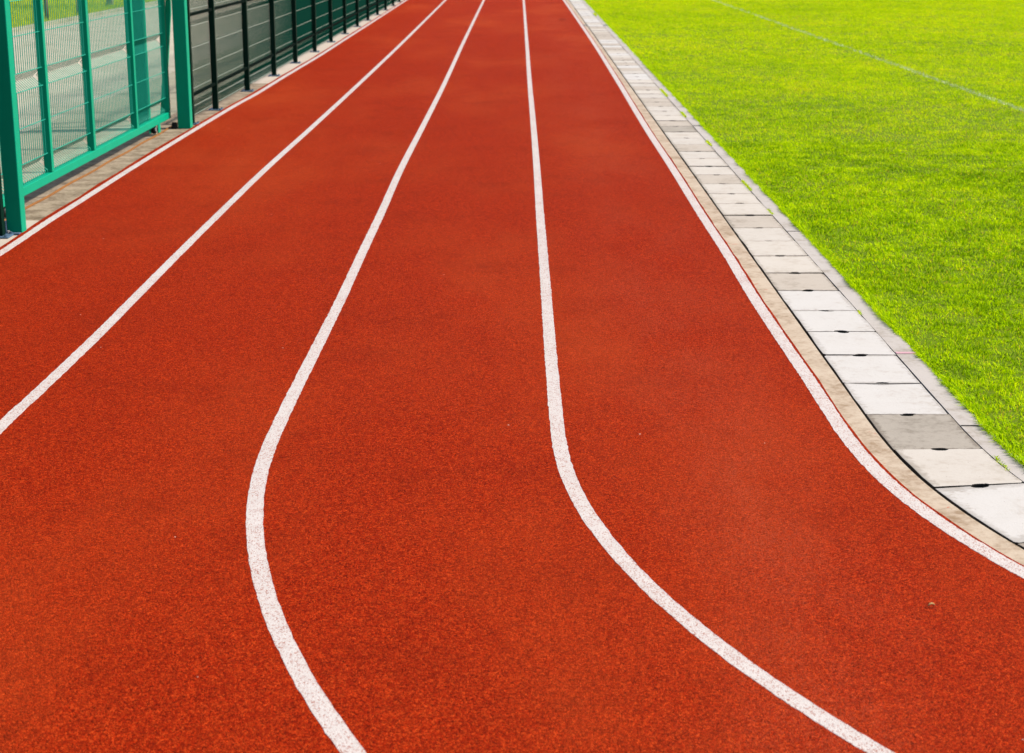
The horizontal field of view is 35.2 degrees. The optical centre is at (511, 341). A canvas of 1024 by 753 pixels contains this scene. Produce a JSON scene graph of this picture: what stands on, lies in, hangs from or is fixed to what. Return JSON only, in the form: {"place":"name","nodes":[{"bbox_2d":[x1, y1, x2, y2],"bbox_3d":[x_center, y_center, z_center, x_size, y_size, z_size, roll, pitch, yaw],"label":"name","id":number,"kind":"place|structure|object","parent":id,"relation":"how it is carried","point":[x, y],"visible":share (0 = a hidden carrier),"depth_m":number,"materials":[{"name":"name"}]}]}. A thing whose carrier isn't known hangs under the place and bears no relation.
{"place":"outdoors","nodes":[
{"label":"outdoors","id":0,"kind":"place"},
{"bbox_2d":[0,221,37,246],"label":"footing","id":1,"kind":"object","parent":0,"point":[28,225],"visible":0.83,"depth_m":10.38,"materials":[{"name":"grey concrete"}]},
{"bbox_2d":[0,169,13,238],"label":"fence","id":2,"kind":"object","parent":1,"relation":"on","point":[3,235],"visible":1,"depth_m":10.32,"materials":[{"name":"metal"}]},
{"bbox_2d":[0,0,26,234],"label":"gate post","id":3,"kind":"object","parent":1,"relation":"on","point":[15,222],"visible":0.98,"depth_m":10.32,"materials":[{"name":"metal"}]},
{"bbox_2d":[9,0,153,27],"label":"verge","id":4,"kind":"structure","parent":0,"point":[43,12],"depth_m":41.62,"materials":[{"name":"green plant"}]},
{"bbox_2d":[44,0,48,19],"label":"post","id":5,"kind":"object","parent":4,"relation":"on","point":[45,4],"visible":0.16,"depth_m":35.51,"materials":[{"name":"metal"}]},
{"bbox_2d":[12,1,157,32],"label":"verge kerb","id":6,"kind":"structure","parent":4,"relation":"on","point":[54,21],"depth_m":35.17,"materials":[{"name":"grey concrete"}]},
{"bbox_2d":[4,83,267,220],"bbox_3d":[-3.381,-2.075,15.894,0.527,0.001,10.200,0,14,0],"label":"gateway apron","id":7,"kind":"object","parent":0,"point":[39,211],"visible":0.56,"depth_m":13.47,"materials":[{"name":"beige concrete"}]},
{"bbox_2d":[4,123,177,219],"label":"gate track","id":8,"kind":"structure","parent":7,"relation":"on","point":[73,181],"depth_m":13.15,"materials":[{"name":"metal"}]},
{"bbox_2d":[0,0,170,216],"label":"sliding gate","id":9,"kind":"structure","parent":8,"relation":"on","point":[52,173],"depth_m":13.04,"materials":[{"name":"metal"}]},
{"bbox_2d":[171,122,177,128],"bbox_3d":[-3.354,-2.146,16.041,0.057,0.060,0.080,0,14,0],"label":"rail stop","id":10,"kind":"object","parent":7,"relation":"on","point":[174,125],"visible":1,"depth_m":16.02,"materials":[{"name":"black metal"}]},
{"bbox_2d":[160,0,192,128],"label":"gate post","id":11,"kind":"object","parent":7,"relation":"on","point":[182,62],"visible":0.8,"depth_m":15.91,"materials":[{"name":"metal"}]},
{"bbox_2d":[13,0,291,133],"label":"path","id":12,"kind":"structure","parent":0,"point":[171,67],"depth_m":25.22,"materials":[{"name":"grey asphalt"}]},
{"bbox_2d":[0,26,322,193],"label":"pavement","id":13,"kind":"structure","parent":0,"point":[173,103],"depth_m":16.43,"materials":[{"name":"grey concrete"}]},
{"bbox_2d":[132,0,150,123],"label":"gate post","id":14,"kind":"object","parent":13,"relation":"on","point":[142,65],"depth_m":15.90,"materials":[{"name":"metal"}]},
{"bbox_2d":[239,0,402,82],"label":"fence footing","id":15,"kind":"object","parent":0,"point":[287,67],"visible":0.37,"depth_m":25.94,"materials":[{"name":"grey concrete"}]},
{"bbox_2d":[187,0,401,124],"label":"fence","id":16,"kind":"object","parent":15,"relation":"on","point":[308,22],"visible":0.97,"depth_m":20.68,"materials":[{"name":"black metal"}]},
{"bbox_2d":[0,0,1023,752],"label":"running track","id":17,"kind":"structure","parent":0,"point":[422,376],"depth_m":5.90,"materials":[{"name":"red rubber"}]},
{"bbox_2d":[584,0,1023,465],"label":"pitch","id":18,"kind":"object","parent":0,"point":[1011,336],"visible":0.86,"depth_m":15.47,"materials":[{"name":"green plant"}]},
{"bbox_2d":[714,0,1020,110],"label":"field line","id":19,"kind":"object","parent":18,"relation":"on","point":[968,90],"visible":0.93,"depth_m":23.23,"materials":[{"name":"white paint"}]},
{"label":"ground","id":20,"kind":"structure","parent":0,"visible":0},
{"bbox_2d":[629,83,656,86],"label":"drain cover","id":21,"kind":"object","parent":20,"relation":"on","point":[642,84],"visible":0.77,"depth_m":20.66,"materials":[{"name":"beige concrete"}]},
{"bbox_2d":[631,86,659,90],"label":"drain cover","id":22,"kind":"object","parent":20,"relation":"on","point":[644,88],"visible":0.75,"depth_m":20.11,"materials":[{"name":"white concrete"}]},
{"bbox_2d":[634,90,662,93],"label":"drain cover","id":23,"kind":"object","parent":20,"relation":"on","point":[647,92],"visible":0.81,"depth_m":19.62,"materials":[{"name":"white concrete"}]},
{"bbox_2d":[636,94,666,97],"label":"drain cover","id":24,"kind":"object","parent":20,"relation":"on","point":[651,96],"visible":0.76,"depth_m":19.21,"materials":[{"name":"white concrete"}]},
{"bbox_2d":[639,98,670,101],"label":"drain cover","id":25,"kind":"object","parent":20,"relation":"on","point":[654,99],"visible":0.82,"depth_m":18.82,"materials":[{"name":"beige concrete"}]},
{"bbox_2d":[642,102,674,106],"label":"drain cover","id":26,"kind":"object","parent":20,"relation":"on","point":[662,104],"visible":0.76,"depth_m":18.29,"materials":[{"name":"beige concrete"}]},
{"bbox_2d":[645,106,678,111],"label":"drain cover","id":27,"kind":"object","parent":20,"relation":"on","point":[655,108],"visible":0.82,"depth_m":17.86,"materials":[{"name":"white concrete"}]},
{"bbox_2d":[649,111,681,115],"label":"drain cover","id":28,"kind":"object","parent":20,"relation":"on","point":[664,113],"visible":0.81,"depth_m":17.36,"materials":[{"name":"white concrete"}]},
{"bbox_2d":[753,256,822,274],"bbox_3d":[1.619,-0.431,9.502,0.341,0.050,0.491,0,14,0],"label":"drain cover","id":29,"kind":"object","parent":20,"relation":"on","point":[788,264],"visible":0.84,"depth_m":9.48,"materials":[{"name":"grey concrete"}]},
{"bbox_2d":[566,0,1023,564],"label":"kerb","id":30,"kind":"structure","parent":20,"relation":"on","point":[876,444],"depth_m":7.18,"materials":[{"name":"beige concrete"}]},
{"bbox_2d":[765,273,837,291],"bbox_3d":[1.615,-0.311,9.039,0.337,0.050,0.458,0,14,0],"label":"drain cover","id":31,"kind":"object","parent":20,"relation":"on","point":[808,282],"visible":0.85,"depth_m":9.01,"materials":[{"name":"beige concrete"}]},
{"bbox_2d":[581,0,1023,482],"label":"edging strip","id":32,"kind":"object","parent":20,"relation":"on","point":[949,404],"visible":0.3,"depth_m":8.15,"materials":[{"name":"grey concrete"}]},
{"bbox_2d":[584,21,600,22],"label":"drain cover","id":33,"kind":"object","parent":32,"relation":"on","point":[592,21],"visible":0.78,"depth_m":34.87,"materials":[{"name":"grey concrete"}]},
{"bbox_2d":[588,26,604,27],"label":"drain cover","id":34,"kind":"object","parent":32,"relation":"on","point":[596,27],"visible":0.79,"depth_m":33.00,"materials":[{"name":"grey concrete"}]},
{"bbox_2d":[590,29,607,30],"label":"drain cover","id":35,"kind":"object","parent":32,"relation":"on","point":[598,30],"visible":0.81,"depth_m":32.07,"materials":[{"name":"grey concrete"}]},
{"bbox_2d":[593,33,611,34],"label":"drain cover","id":36,"kind":"object","parent":32,"relation":"on","point":[602,34],"visible":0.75,"depth_m":30.82,"materials":[{"name":"grey concrete"}]},
{"bbox_2d":[594,35,612,36],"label":"drain cover","id":37,"kind":"object","parent":32,"relation":"on","point":[603,35],"visible":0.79,"depth_m":30.24,"materials":[{"name":"grey concrete"}]},
{"bbox_2d":[597,38,615,40],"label":"drain cover","id":38,"kind":"object","parent":32,"relation":"on","point":[606,39],"visible":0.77,"depth_m":29.25,"materials":[{"name":"grey concrete"}]},
{"bbox_2d":[598,40,617,41],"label":"drain cover","id":39,"kind":"object","parent":32,"relation":"on","point":[607,41],"visible":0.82,"depth_m":28.84,"materials":[{"name":"grey concrete"}]},
{"bbox_2d":[600,43,620,45],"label":"drain cover","id":40,"kind":"object","parent":32,"relation":"on","point":[601,44],"visible":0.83,"depth_m":28.02,"materials":[{"name":"grey concrete"}]},
{"bbox_2d":[602,45,621,47],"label":"drain cover","id":41,"kind":"object","parent":32,"relation":"on","point":[611,46],"visible":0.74,"depth_m":27.50,"materials":[{"name":"grey concrete"}]},
{"bbox_2d":[603,47,623,48],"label":"drain cover","id":42,"kind":"object","parent":32,"relation":"on","point":[613,48],"visible":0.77,"depth_m":27.12,"materials":[{"name":"grey concrete"}]},
{"bbox_2d":[604,49,625,51],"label":"drain cover","id":43,"kind":"object","parent":32,"relation":"on","point":[614,50],"visible":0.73,"depth_m":26.57,"materials":[{"name":"grey concrete"}]},
{"bbox_2d":[606,51,627,53],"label":"drain cover","id":44,"kind":"object","parent":32,"relation":"on","point":[619,52],"visible":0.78,"depth_m":26.11,"materials":[{"name":"grey concrete"}]},
{"bbox_2d":[607,53,629,55],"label":"drain cover","id":45,"kind":"object","parent":32,"relation":"on","point":[616,54],"visible":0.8,"depth_m":25.67,"materials":[{"name":"grey concrete"}]},
{"bbox_2d":[609,56,631,58],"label":"drain cover","id":46,"kind":"object","parent":32,"relation":"on","point":[620,57],"visible":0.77,"depth_m":25.07,"materials":[{"name":"grey concrete"}]},
{"bbox_2d":[611,58,633,59],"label":"drain cover","id":47,"kind":"object","parent":32,"relation":"on","point":[622,59],"visible":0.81,"depth_m":24.72,"materials":[{"name":"grey concrete"}]},
{"bbox_2d":[612,60,635,62],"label":"drain cover","id":48,"kind":"object","parent":32,"relation":"on","point":[623,61],"visible":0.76,"depth_m":24.30,"materials":[{"name":"grey concrete"}]},
{"bbox_2d":[614,63,638,65],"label":"drain cover","id":49,"kind":"object","parent":32,"relation":"on","point":[626,64],"visible":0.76,"depth_m":23.77,"materials":[{"name":"grey concrete"}]},
{"bbox_2d":[616,66,640,68],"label":"drain cover","id":50,"kind":"object","parent":32,"relation":"on","point":[628,67],"visible":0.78,"depth_m":23.25,"materials":[{"name":"grey concrete"}]},
{"bbox_2d":[618,68,642,70],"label":"drain cover","id":51,"kind":"object","parent":32,"relation":"on","point":[629,69],"visible":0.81,"depth_m":22.88,"materials":[{"name":"beige concrete"}]},
{"bbox_2d":[620,71,645,73],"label":"drain cover","id":52,"kind":"object","parent":32,"relation":"on","point":[632,72],"visible":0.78,"depth_m":22.38,"materials":[{"name":"beige concrete"}]},
{"bbox_2d":[622,74,648,76],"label":"drain cover","id":53,"kind":"object","parent":32,"relation":"on","point":[634,75],"visible":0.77,"depth_m":21.94,"materials":[{"name":"white concrete"}]},
{"bbox_2d":[624,77,651,79],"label":"drain cover","id":54,"kind":"object","parent":32,"relation":"on","point":[637,78],"visible":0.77,"depth_m":21.48,"materials":[{"name":"white concrete"}]},
{"bbox_2d":[626,80,653,83],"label":"drain cover","id":55,"kind":"object","parent":32,"relation":"on","point":[639,81],"visible":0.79,"depth_m":21.04,"materials":[{"name":"white concrete"}]},
{"bbox_2d":[652,116,687,121],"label":"drain cover","id":56,"kind":"object","parent":32,"relation":"on","point":[669,118],"visible":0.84,"depth_m":16.88,"materials":[{"name":"white concrete"}]},
{"bbox_2d":[656,121,691,127],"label":"drain cover","id":57,"kind":"object","parent":32,"relation":"on","point":[673,123],"visible":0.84,"depth_m":16.46,"materials":[{"name":"beige concrete"}]},
{"bbox_2d":[660,126,696,132],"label":"drain cover","id":58,"kind":"object","parent":32,"relation":"on","point":[677,129],"visible":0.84,"depth_m":15.96,"materials":[{"name":"beige concrete"}]},
{"bbox_2d":[664,132,702,138],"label":"drain cover","id":59,"kind":"object","parent":32,"relation":"on","point":[682,134],"visible":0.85,"depth_m":15.50,"materials":[{"name":"white concrete"}]},
{"bbox_2d":[668,138,706,145],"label":"drain cover","id":60,"kind":"object","parent":32,"relation":"on","point":[672,141],"visible":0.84,"depth_m":15.07,"materials":[{"name":"white concrete"}]},
{"bbox_2d":[673,144,714,152],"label":"drain cover","id":61,"kind":"object","parent":32,"relation":"on","point":[695,147],"visible":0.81,"depth_m":14.62,"materials":[{"name":"white concrete"}]},
{"bbox_2d":[678,151,719,159],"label":"drain cover","id":62,"kind":"object","parent":32,"relation":"on","point":[689,154],"visible":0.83,"depth_m":14.17,"materials":[{"name":"white concrete"}]},
{"bbox_2d":[683,158,727,167],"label":"drain cover","id":63,"kind":"object","parent":32,"relation":"on","point":[705,162],"visible":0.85,"depth_m":13.66,"materials":[{"name":"white concrete"}]},
{"bbox_2d":[689,167,735,176],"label":"drain cover","id":64,"kind":"object","parent":32,"relation":"on","point":[711,171],"visible":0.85,"depth_m":13.17,"materials":[{"name":"white concrete"}]},
{"bbox_2d":[695,175,742,184],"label":"drain cover","id":65,"kind":"object","parent":32,"relation":"on","point":[721,179],"visible":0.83,"depth_m":12.74,"materials":[{"name":"grey concrete"}]},
{"bbox_2d":[701,183,751,194],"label":"drain cover","id":66,"kind":"object","parent":32,"relation":"on","point":[708,188],"visible":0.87,"depth_m":12.29,"materials":[{"name":"grey concrete"}]},
{"bbox_2d":[708,194,759,204],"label":"drain cover","id":67,"kind":"object","parent":32,"relation":"on","point":[734,198],"visible":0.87,"depth_m":11.83,"materials":[{"name":"grey concrete"}]},
{"bbox_2d":[715,203,771,216],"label":"drain cover","id":68,"kind":"object","parent":32,"relation":"on","point":[743,209],"visible":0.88,"depth_m":11.36,"materials":[{"name":"grey concrete"}]},
{"bbox_2d":[742,179,752,190],"bbox_3d":[1.805,-1.206,12.432,0.069,0.026,0.528,0,14,0],"label":"weed tuft","id":69,"kind":"object","parent":32,"relation":"on","point":[746,185],"visible":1,"depth_m":12.43,"materials":[{"name":"green plant"}]},
{"bbox_2d":[723,216,782,229],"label":"drain cover","id":70,"kind":"object","parent":32,"relation":"on","point":[751,221],"visible":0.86,"depth_m":10.87,"materials":[{"name":"grey concrete"}]},
{"bbox_2d":[733,228,793,242],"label":"drain cover","id":71,"kind":"object","parent":32,"relation":"on","point":[761,234],"visible":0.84,"depth_m":10.43,"materials":[{"name":"grey concrete"}]},
{"bbox_2d":[742,241,807,257],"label":"drain cover","id":72,"kind":"object","parent":32,"relation":"on","point":[773,248],"visible":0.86,"depth_m":9.95,"materials":[{"name":"grey concrete"}]},
{"bbox_2d":[994,455,1011,470],"bbox_3d":[1.800,0.446,5.949,0.043,0.015,0.183,0,14,0],"label":"weed tuft","id":73,"kind":"object","parent":32,"relation":"on","point":[1000,463],"visible":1,"depth_m":5.93,"materials":[{"name":"green plant"}]},
{"bbox_2d":[777,291,856,312],"bbox_3d":[1.614,-0.194,8.577,0.340,0.050,0.487,0,14,0],"label":"drain cover","id":74,"kind":"object","parent":20,"relation":"on","point":[815,301],"visible":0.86,"depth_m":8.54,"materials":[{"name":"white concrete"}]},
{"bbox_2d":[792,311,874,333],"bbox_3d":[1.613,-0.080,8.121,0.338,0.050,0.448,0,14,0],"label":"drain cover","id":75,"kind":"object","parent":20,"relation":"on","point":[833,321],"visible":0.82,"depth_m":8.10,"materials":[{"name":"white concrete"}]},
{"bbox_2d":[807,332,895,357],"bbox_3d":[1.610,0.030,7.689,0.339,0.050,0.442,0,14,0],"label":"drain cover","id":76,"kind":"object","parent":20,"relation":"on","point":[852,343],"visible":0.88,"depth_m":7.67,"materials":[{"name":"white concrete"}]},
{"bbox_2d":[824,355,919,385],"bbox_3d":[1.607,0.146,7.242,0.335,0.050,0.477,0,14,0],"label":"drain cover","id":77,"kind":"object","parent":20,"relation":"on","point":[883,369],"visible":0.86,"depth_m":7.22,"materials":[{"name":"white concrete"}]},
{"bbox_2d":[844,383,946,416],"bbox_3d":[1.604,0.263,6.784,0.339,0.050,0.459,0,14,0],"label":"drain cover","id":78,"kind":"object","parent":20,"relation":"on","point":[900,399],"visible":0.81,"depth_m":6.76,"materials":[{"name":"white concrete"}]},
{"bbox_2d":[866,414,980,453],"bbox_3d":[1.608,0.376,6.333,0.346,0.050,0.460,0,14,0],"label":"drain cover","id":79,"kind":"object","parent":20,"relation":"on","point":[927,431],"visible":0.8,"depth_m":6.31,"materials":[{"name":"grey concrete"}]},
{"bbox_2d":[895,449,1022,490],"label":"drain cover","id":80,"kind":"object","parent":20,"relation":"on","point":[951,468],"visible":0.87,"depth_m":5.88,"materials":[{"name":"beige concrete"}]},
{"bbox_2d":[935,483,1023,545],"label":"drain cover","id":81,"kind":"object","parent":20,"relation":"on","point":[998,510],"visible":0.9,"depth_m":5.51,"materials":[{"name":"white concrete"}]}
]}

